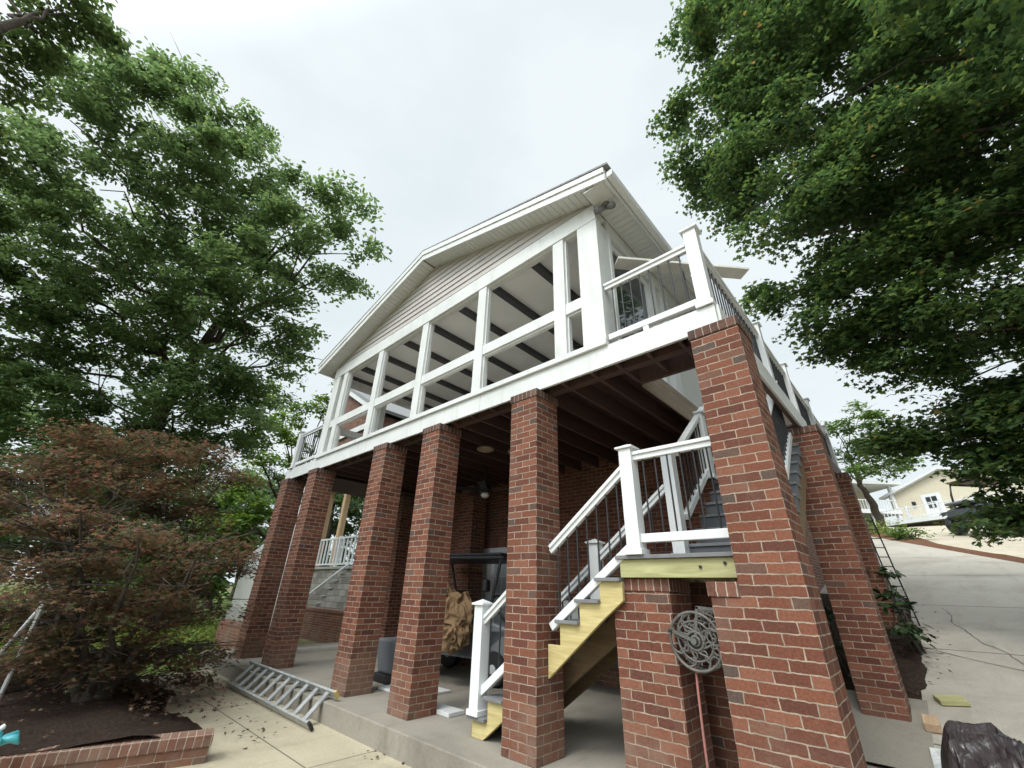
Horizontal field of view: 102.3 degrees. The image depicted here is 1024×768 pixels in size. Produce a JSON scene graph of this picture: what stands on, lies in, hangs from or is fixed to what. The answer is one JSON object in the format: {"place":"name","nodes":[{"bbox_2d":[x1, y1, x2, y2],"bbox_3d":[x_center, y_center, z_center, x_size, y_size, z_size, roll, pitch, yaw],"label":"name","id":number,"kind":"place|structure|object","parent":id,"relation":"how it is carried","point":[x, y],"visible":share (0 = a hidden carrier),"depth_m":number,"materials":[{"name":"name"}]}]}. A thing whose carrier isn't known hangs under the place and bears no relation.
{"place":"outdoors","nodes":[
{"label":"outdoors","id":0,"kind":"place"},
{"bbox_2d":[0,0,133,205],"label":"overhanging tree","id":1,"kind":"object","parent":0,"point":[16,27],"visible":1,"depth_m":9.29,"materials":[{"name":"green plant"}]},
{"bbox_2d":[0,586,298,675],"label":"lawn","id":2,"kind":"structure","parent":0,"point":[163,666],"depth_m":22.42,"materials":[{"name":"green plant"}]},
{"bbox_2d":[0,490,30,565],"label":"broadleaf tree","id":3,"kind":"object","parent":2,"relation":"on","point":[5,538],"visible":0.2,"depth_m":15.10,"materials":[{"name":"green plant"}]},
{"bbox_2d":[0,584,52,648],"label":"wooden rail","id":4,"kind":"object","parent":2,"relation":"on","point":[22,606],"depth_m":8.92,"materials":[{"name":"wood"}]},
{"bbox_2d":[0,371,123,474],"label":"broadleaf tree","id":5,"kind":"object","parent":2,"relation":"on","point":[24,447],"visible":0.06,"depth_m":20.15,"materials":[{"name":"green plant"}]},
{"bbox_2d":[6,472,197,614],"bbox_3d":[-17.856,6.979,17.941,7.734,6.530,6.946,-21,-35,38],"label":"broadleaf tree","id":6,"kind":"object","parent":2,"relation":"on","point":[88,581],"visible":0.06,"depth_m":16.95,"materials":[{"name":"green plant"}]},
{"bbox_2d":[16,438,194,602],"bbox_3d":[-32.496,9.517,31.438,9.503,13.125,16.187,-54,-60,59],"label":"broadleaf tree","id":7,"kind":"object","parent":2,"relation":"on","point":[75,528],"depth_m":30.08,"materials":[{"name":"green plant"}]},
{"bbox_2d":[0,608,218,653],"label":"grass","id":8,"kind":"structure","parent":2,"relation":"on","point":[199,632],"depth_m":11.90,"materials":[{"name":"green plant"}]},
{"bbox_2d":[78,522,241,622],"bbox_3d":[-13.473,7.532,16.067,5.616,4.179,5.214,-21,-35,38],"label":"broadleaf tree","id":9,"kind":"object","parent":2,"relation":"on","point":[219,584],"visible":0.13,"depth_m":15.88,"materials":[{"name":"green plant"}]},
{"bbox_2d":[0,7,391,635],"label":"oak tree","id":10,"kind":"object","parent":2,"relation":"on","point":[215,260],"visible":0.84,"depth_m":13.12,"materials":[{"name":"green plant"}]},
{"bbox_2d":[141,484,265,551],"bbox_3d":[-17.924,9.242,23.248,8.439,7.176,7.099,-21,-35,38],"label":"broadleaf tree","id":11,"kind":"object","parent":2,"relation":"on","point":[216,504],"visible":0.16,"depth_m":23.60,"materials":[{"name":"green plant"}]},
{"bbox_2d":[157,464,275,608],"bbox_3d":[-21.047,10.522,29.486,9.502,10.343,10.147,-21,-35,38],"label":"broadleaf tree","id":12,"kind":"object","parent":2,"relation":"on","point":[253,472],"visible":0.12,"depth_m":30.78,"materials":[{"name":"green plant"}]},
{"bbox_2d":[213,619,269,651],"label":"garden wall","id":13,"kind":"structure","parent":2,"relation":"on","point":[230,632],"depth_m":10.67,"materials":[{"name":"brick"}]},
{"bbox_2d":[184,378,333,564],"bbox_3d":[-11.906,4.200,21.839,6.099,12.110,7.786,12,-28,-19],"label":"leafy thicket","id":14,"kind":"object","parent":2,"relation":"on","point":[262,514],"visible":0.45,"depth_m":19.52,"materials":[{"name":"green plant"}]},
{"bbox_2d":[216,467,302,600],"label":"broadleaf tree","id":15,"kind":"object","parent":2,"relation":"on","point":[278,476],"visible":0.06,"depth_m":42.27,"materials":[{"name":"green plant"}]},
{"bbox_2d":[225,524,295,624],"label":"retaining wall","id":16,"kind":"structure","parent":2,"relation":"on","point":[243,588],"depth_m":12.26,"materials":[{"name":"stone"}]},
{"bbox_2d":[250,470,364,566],"bbox_3d":[-13.042,9.826,26.802,8.291,9.572,8.079,9,-28,-14],"label":"broadleaf tree","id":17,"kind":"object","parent":2,"relation":"on","point":[356,504],"visible":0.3,"depth_m":26.36,"materials":[{"name":"green plant"}]},
{"bbox_2d":[349,511,362,545],"bbox_3d":[-8.477,10.619,34.498,8.539,12.630,12.644,-13,-30,27],"label":"broadleaf tree","id":18,"kind":"object","parent":2,"relation":"on","point":[358,523],"depth_m":30.79,"materials":[{"name":"green plant"}]},
{"bbox_2d":[122,670,410,767],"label":"patio","id":19,"kind":"structure","parent":0,"point":[293,744],"depth_m":4.59,"materials":[{"name":"concrete"}]},
{"bbox_2d":[0,728,213,767],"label":"planter wall","id":20,"kind":"structure","parent":19,"relation":"on","point":[177,749],"depth_m":3.70,"materials":[{"name":"brick"}]},
{"bbox_2d":[225,660,339,731],"bbox_3d":[-3.461,4.451,6.029,3.344,0.342,0.424,-21,-35,38],"label":"ladder","id":21,"kind":"object","parent":19,"relation":"on","point":[294,716],"visible":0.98,"depth_m":5.80,"materials":[{"name":"metal"}]},
{"bbox_2d":[299,606,344,642],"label":"courtyard wall","id":22,"kind":"structure","parent":0,"point":[321,625],"depth_m":13.65,"materials":[{"name":"brick"}]},
{"bbox_2d":[1,526,982,767],"bbox_3d":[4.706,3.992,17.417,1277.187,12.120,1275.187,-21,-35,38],"label":"ground","id":23,"kind":"structure","parent":0,"point":[302,641],"depth_m":21.21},
{"bbox_2d":[0,652,207,755],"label":"mulch bed","id":24,"kind":"object","parent":23,"relation":"on","point":[70,723],"visible":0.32,"depth_m":4.37,"materials":[{"name":"brown soil"}]},
{"bbox_2d":[0,724,19,745],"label":"garden ornament","id":25,"kind":"object","parent":24,"relation":"on","point":[12,737],"visible":1,"depth_m":3.25,"materials":[{"name":"teal paint"}]},
{"bbox_2d":[0,602,45,700],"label":"metal handrail","id":26,"kind":"object","parent":24,"relation":"on","point":[36,615],"visible":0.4,"depth_m":4.93,"materials":[{"name":"grey metal"}]},
{"bbox_2d":[0,644,268,737],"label":"leaf litter","id":27,"kind":"object","parent":24,"relation":"on","point":[150,695],"visible":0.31,"depth_m":5.05,"materials":[{"name":"brown plant"}]},
{"bbox_2d":[0,417,275,702],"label":"red maple","id":28,"kind":"object","parent":24,"relation":"on","point":[60,562],"visible":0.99,"depth_m":5.71,"materials":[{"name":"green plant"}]},
{"bbox_2d":[306,564,352,609],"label":"stone wall","id":29,"kind":"structure","parent":23,"relation":"on","point":[329,587],"depth_m":15.75,"materials":[{"name":"stone"}]},
{"bbox_2d":[315,535,357,565],"bbox_3d":[-5.588,6.299,15.747,9.305,1.179,0.120,-21,-35,38],"label":"white railing","id":30,"kind":"object","parent":29,"relation":"on","point":[337,562],"visible":0.3,"depth_m":17.09,"materials":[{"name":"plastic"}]},
{"bbox_2d":[315,388,410,566],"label":"neighboring house","id":31,"kind":"structure","parent":23,"relation":"on","point":[394,413],"depth_m":21.60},
{"bbox_2d":[176,604,953,764],"bbox_3d":[0.975,3.379,4.859,14.069,1.718,6.437,2,-27,-1],"label":"leaf debris","id":32,"kind":"object","parent":23,"relation":"on","point":[263,728],"visible":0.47,"depth_m":4.99,"materials":[{"name":"brown plant"}]},
{"bbox_2d":[233,162,911,767],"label":"porch house","id":33,"kind":"structure","parent":23,"relation":"on","point":[549,346],"depth_m":5.36,"materials":[{"name":"brick"}]},
{"bbox_2d":[456,469,508,497],"bbox_3d":[-0.509,2.024,8.347,1.336,0.575,1.285,-21,-35,38],"label":"ceiling fan","id":34,"kind":"object","parent":33,"relation":"hanging from","point":[484,489],"visible":0.97,"depth_m":8.17,"materials":[{"name":"black metal"}]},
{"bbox_2d":[477,445,493,452],"bbox_3d":[-0.457,1.127,7.110,0.300,0.079,0.295,-21,-35,38],"label":"ceiling fitting","id":35,"kind":"object","parent":33,"relation":"attached to","point":[485,449],"visible":1,"depth_m":7.03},
{"bbox_2d":[481,547,506,622],"bbox_3d":[-0.461,4.658,8.798,1.900,2.150,0.120,-21,-35,38],"label":"french door","id":36,"kind":"structure","parent":33,"relation":"in","point":[489,572],"depth_m":8.89,"materials":[{"name":"white glass"}]},
{"bbox_2d":[593,201,615,214],"bbox_3d":[1.229,-2.326,5.458,0.294,0.175,0.174,-11,-29,23],"label":"floodlight","id":37,"kind":"object","parent":33,"relation":"attached to","point":[605,206],"visible":1,"depth_m":5.43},
{"bbox_2d":[611,244,653,338],"bbox_3d":[1.676,-0.977,5.703,0.050,1.830,1.200,-21,-35,38],"label":"sliding door","id":38,"kind":"structure","parent":33,"relation":"in","point":[638,308],"depth_m":5.82,"materials":[{"name":"white glass"}]},
{"bbox_2d":[614,256,748,311],"bbox_3d":[2.218,-0.917,5.152,1.762,1.418,0.200,4,-27,-4],"label":"deck canopy","id":39,"kind":"object","parent":33,"relation":"attached to","point":[723,271],"visible":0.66,"depth_m":5.43,"materials":[{"name":"white fabric"}]},
{"bbox_2d":[665,606,722,673],"bbox_3d":[1.395,1.923,3.120,0.408,0.437,0.242,-21,-35,38],"label":"hose reel","id":40,"kind":"object","parent":33,"relation":"attached to","point":[700,641],"visible":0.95,"depth_m":3.11,"materials":[{"name":"grey metal"}]},
{"bbox_2d":[694,653,708,767],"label":"garden hose","id":41,"kind":"object","parent":40,"relation":"hanging from","point":[701,721],"visible":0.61,"depth_m":2.93,"materials":[{"name":"rubber"}]},
{"bbox_2d":[645,0,1023,547],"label":"maple tree","id":42,"kind":"object","parent":23,"relation":"on","point":[934,206],"visible":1,"depth_m":6.68,"materials":[{"name":"green plant"}]},
{"bbox_2d":[820,399,924,529],"bbox_3d":[21.033,4.802,23.691,7.451,7.096,3.844,9,-28,-15],"label":"forked tree","id":43,"kind":"object","parent":23,"relation":"on","point":[855,468],"visible":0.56,"depth_m":23.84,"materials":[{"name":"green plant"}]},
{"bbox_2d":[852,480,902,528],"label":"white porch house","id":44,"kind":"structure","parent":23,"relation":"on","point":[872,486],"depth_m":38.14,"materials":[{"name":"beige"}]},
{"bbox_2d":[879,466,1023,527],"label":"beige house","id":45,"kind":"structure","parent":23,"relation":"on","point":[922,499],"depth_m":35.40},
{"bbox_2d":[920,492,946,515],"bbox_3d":[35.997,10.388,35.164,0.140,2.050,1.400,8,-27,-12],"label":"door","id":46,"kind":"structure","parent":45,"relation":"in","point":[927,498],"depth_m":35.27,"materials":[{"name":"white plastic"}]},
{"bbox_2d":[0,0,1023,582],"label":"sky","id":47,"kind":"structure","parent":0,"point":[454,115],"materials":[{"name":"white"}]},
{"bbox_2d":[195,642,893,767],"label":"porch slab","id":48,"kind":"structure","parent":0,"point":[593,729],"depth_m":4.67,"materials":[{"name":"concrete"}]},
{"bbox_2d":[373,637,396,684],"bbox_3d":[-1.784,4.194,6.745,0.600,1.101,0.612,-21,-35,38],"label":"wheeled bin","id":49,"kind":"object","parent":48,"relation":"on","point":[385,657],"visible":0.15,"depth_m":6.45,"materials":[{"name":"grey plastic"}]},
{"bbox_2d":[378,685,450,694],"bbox_3d":[-1.409,4.402,5.949,0.850,0.027,0.680,-21,-35,38],"label":"white board","id":50,"kind":"object","parent":48,"relation":"on","point":[440,689],"visible":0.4,"depth_m":5.89,"materials":[{"name":"white"}]},
{"bbox_2d":[436,702,463,717],"bbox_3d":[-0.866,3.928,4.989,0.600,0.042,0.240,-21,-35,38],"label":"foam sheet","id":51,"kind":"object","parent":48,"relation":"on","point":[445,710],"visible":0.51,"depth_m":4.86,"materials":[{"name":"white plastic"}]},
{"bbox_2d":[441,552,506,687],"bbox_3d":[-0.719,4.128,7.462,2.434,1.920,1.315,-12,-30,26],"label":"golf cart","id":52,"kind":"object","parent":48,"relation":"on","point":[453,660],"visible":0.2,"depth_m":6.95,"materials":[{"name":"plastic"}]},
{"bbox_2d":[441,582,474,654],"bbox_3d":[-0.963,3.772,6.683,0.948,1.023,0.586,-21,-35,38],"label":"canvas bundle","id":53,"kind":"object","parent":52,"relation":"hanging from","point":[458,617],"visible":0.71,"depth_m":6.43,"materials":[{"name":"beige fabric"}]},
{"bbox_2d":[561,601,618,667],"bbox_3d":[1.577,3.929,6.123,2.500,1.200,0.460,-21,-35,38],"label":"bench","id":54,"kind":"object","parent":48,"relation":"on","point":[574,614],"visible":0.02,"depth_m":6.97,"materials":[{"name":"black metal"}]},
{"bbox_2d":[466,380,805,740],"bbox_3d":[2.081,1.963,5.425,3.084,4.112,4.080,-21,-35,38],"label":"wooden stair","id":55,"kind":"object","parent":48,"relation":"on","point":[584,653],"visible":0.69,"depth_m":4.08,"materials":[{"name":"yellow wood"}]},
{"bbox_2d":[820,593,926,699],"bbox_3d":[6.008,4.200,7.104,1.860,1.223,5.480,-21,-35,38],"label":"side bed","id":56,"kind":"object","parent":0,"point":[909,662],"visible":0.23,"depth_m":5.55,"materials":[{"name":"brown soil"}]},
{"bbox_2d":[823,606,850,677],"bbox_3d":[4.387,3.402,5.489,0.998,0.852,0.967,-10,-29,22],"label":"rhododendron","id":57,"kind":"object","parent":56,"relation":"on","point":[839,649],"visible":0.14,"depth_m":5.51,"materials":[{"name":"green plant"}]},
{"bbox_2d":[865,518,920,625],"bbox_3d":[6.781,3.362,7.405,0.322,1.852,0.077,-6,-28,15],"label":"wire trellis","id":58,"kind":"object","parent":56,"relation":"on","point":[884,547],"visible":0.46,"depth_m":7.49,"materials":[{"name":"black metal"}]},
{"bbox_2d":[866,565,938,654],"bbox_3d":[5.882,3.423,6.334,0.762,1.233,1.924,-21,-35,38],"label":"rhododendron","id":59,"kind":"object","parent":56,"relation":"on","point":[910,632],"visible":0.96,"depth_m":6.11,"materials":[{"name":"green plant"}]},
{"bbox_2d":[820,537,1023,748],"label":"driveway","id":60,"kind":"structure","parent":0,"point":[978,600],"depth_m":6.64,"materials":[{"name":"concrete"}]},
{"bbox_2d":[846,690,933,767],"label":"side pad","id":61,"kind":"object","parent":60,"relation":"on","point":[894,743],"visible":0.25,"depth_m":4.01,"materials":[{"name":"concrete"}]},
{"bbox_2d":[921,714,942,733],"bbox_3d":[4.190,3.391,4.122,0.125,0.075,0.220,-20,-23,36],"label":"wood block","id":62,"kind":"object","parent":60,"relation":"on","point":[931,723],"depth_m":4.07,"materials":[{"name":"brown wood"}]},
{"bbox_2d":[929,747,941,767],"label":"paving tile","id":63,"kind":"object","parent":60,"relation":"on","point":[935,756],"visible":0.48,"depth_m":3.65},
{"bbox_2d":[932,694,970,706],"bbox_3d":[4.816,3.468,4.526,0.250,0.050,0.170,-13,-19,19],"label":"wood block","id":64,"kind":"object","parent":60,"relation":"on","point":[950,700],"depth_m":4.49,"materials":[{"name":"yellow wood"}]},
{"bbox_2d":[940,720,1023,767],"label":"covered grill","id":65,"kind":"object","parent":60,"relation":"on","point":[980,745],"visible":1,"depth_m":2.54,"materials":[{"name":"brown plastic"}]},
{"bbox_2d":[869,531,1023,562],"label":"pine straw bed","id":66,"kind":"object","parent":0,"point":[921,541],"visible":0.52,"depth_m":13.43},
{"bbox_2d":[865,519,889,534],"bbox_3d":[16.851,6.712,19.233,1.374,0.823,1.321,-21,-35,38],"label":"shrub","id":67,"kind":"object","parent":66,"relation":"on","point":[878,528],"visible":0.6,"depth_m":19.03,"materials":[{"name":"green plant"}]},
{"bbox_2d":[879,520,911,536],"bbox_3d":[16.358,6.262,17.747,1.064,0.690,1.236,6,-27,-8],"label":"shrub","id":68,"kind":"object","parent":66,"relation":"on","point":[886,529],"visible":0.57,"depth_m":17.67,"materials":[{"name":"green plant"}]},
{"bbox_2d":[880,528,912,539],"bbox_3d":[15.719,6.137,16.868,1.075,0.522,1.119,-21,-35,38],"label":"shrub","id":69,"kind":"object","parent":66,"relation":"on","point":[896,536],"visible":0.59,"depth_m":16.82,"materials":[{"name":"green plant"}]},
{"bbox_2d":[891,524,936,540],"bbox_3d":[15.763,5.882,16.227,1.369,0.768,1.052,-21,-35,38],"label":"shrub","id":70,"kind":"object","parent":66,"relation":"on","point":[909,536],"visible":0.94,"depth_m":16.26,"materials":[{"name":"green plant"}]},
{"bbox_2d":[893,524,1023,557],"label":"pad","id":71,"kind":"object","parent":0,"point":[1006,547],"visible":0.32,"depth_m":14.40,"materials":[{"name":"concrete"}]},
{"bbox_2d":[939,477,1020,534],"bbox_3d":[18.559,4.711,15.922,2.870,2.000,1.720,2,-27,0],"label":"utility buggy","id":72,"kind":"object","parent":71,"relation":"on","point":[957,506],"visible":0.18,"depth_m":16.12,"materials":[{"name":"black metal"}]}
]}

